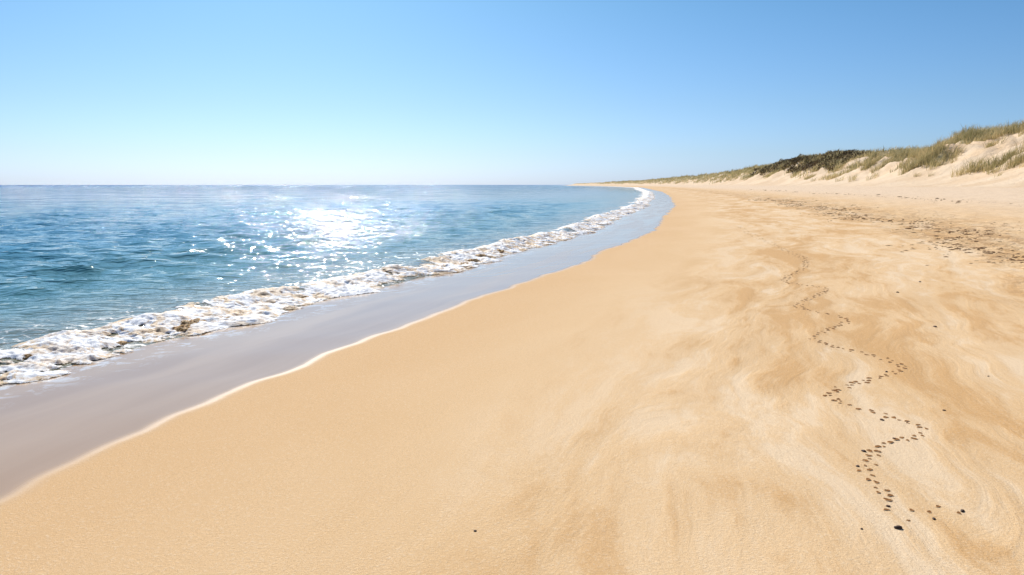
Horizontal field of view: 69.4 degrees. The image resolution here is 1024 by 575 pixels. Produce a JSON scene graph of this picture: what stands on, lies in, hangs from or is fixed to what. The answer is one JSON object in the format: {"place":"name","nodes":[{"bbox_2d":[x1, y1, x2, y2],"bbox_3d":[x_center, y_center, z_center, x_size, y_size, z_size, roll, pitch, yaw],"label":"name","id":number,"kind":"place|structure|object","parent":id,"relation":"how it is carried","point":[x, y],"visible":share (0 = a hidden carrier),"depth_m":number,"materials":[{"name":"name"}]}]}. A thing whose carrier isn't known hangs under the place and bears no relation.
{"place":"outdoors","nodes":[
{"label":"outdoors","id":0,"kind":"place"},
{"bbox_2d":[0,185,652,383],"bbox_3d":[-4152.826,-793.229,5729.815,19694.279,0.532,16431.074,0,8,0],"label":"sea","id":1,"kind":"structure","parent":0,"point":[81,257],"depth_m":25.93,"materials":[{"name":"liquid"}]},
{"bbox_2d":[22,353,32,358],"bbox_3d":[-4.862,0.681,7.404,0.250,0.045,0.151,3,8,18],"label":"seaweed clump","id":2,"kind":"object","parent":1,"relation":"on","point":[27,356],"visible":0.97,"depth_m":7.38,"materials":[{"name":"brown plant"}]},
{"bbox_2d":[180,318,205,324],"bbox_3d":[-3.992,0.429,9.301,0.554,0.100,0.335,-7,11,-43],"label":"seaweed clump","id":3,"kind":"object","parent":1,"relation":"on","point":[190,322],"visible":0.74,"depth_m":9.23,"materials":[{"name":"brown plant"}]},
{"bbox_2d":[0,185,654,384],"bbox_3d":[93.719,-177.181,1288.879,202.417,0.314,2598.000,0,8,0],"label":"surf foam","id":4,"kind":"object","parent":1,"relation":"on","point":[251,307],"visible":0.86,"depth_m":10.11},
{"bbox_2d":[116,340,126,344],"bbox_3d":[-4.349,0.611,8.224,0.136,0.035,0.168,0,8,2],"label":"seaweed clump","id":5,"kind":"object","parent":4,"relation":"on","point":[122,342],"visible":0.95,"depth_m":8.20,"materials":[{"name":"brown plant"}]},
{"bbox_2d":[172,324,191,331],"bbox_3d":[-4.007,0.489,8.994,0.428,0.075,0.284,5,9,31],"label":"seaweed clump","id":6,"kind":"object","parent":4,"relation":"on","point":[184,328],"visible":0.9,"depth_m":8.94,"materials":[{"name":"brown plant"}]},
{"bbox_2d":[0,185,1023,574],"bbox_3d":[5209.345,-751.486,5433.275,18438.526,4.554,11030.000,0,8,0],"label":"ground","id":7,"kind":"structure","parent":0,"point":[640,391],"depth_m":5.39,"materials":[{"name":"beige sand"}]},
{"bbox_2d":[751,189,1023,265],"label":"seaweed debris","id":8,"kind":"object","parent":7,"relation":"on","point":[921,229],"visible":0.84,"depth_m":23.98,"materials":[{"name":"brown plant"}]},
{"bbox_2d":[0,0,1023,184],"label":"sky","id":9,"kind":"structure","parent":0,"point":[93,92],"materials":[{"name":"blue"}]},
{"bbox_2d":[573,133,1023,187],"bbox_3d":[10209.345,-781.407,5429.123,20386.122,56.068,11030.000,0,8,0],"label":"dune","id":10,"kind":"structure","parent":0,"point":[976,150],"depth_m":96.54,"materials":[{"name":"beige sand"}]},
{"bbox_2d":[600,118,1023,183],"bbox_3d":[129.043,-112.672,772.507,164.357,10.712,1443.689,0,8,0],"label":"dune grass","id":11,"kind":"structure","parent":10,"relation":"on","point":[928,153],"depth_m":110.10,"materials":[{"name":"green plant"}]},
{"bbox_2d":[750,149,885,175],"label":"dune scrub","id":12,"kind":"object","parent":10,"relation":"on","point":[804,167],"visible":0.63,"depth_m":196.29,"materials":[{"name":"green plant"}]}
]}

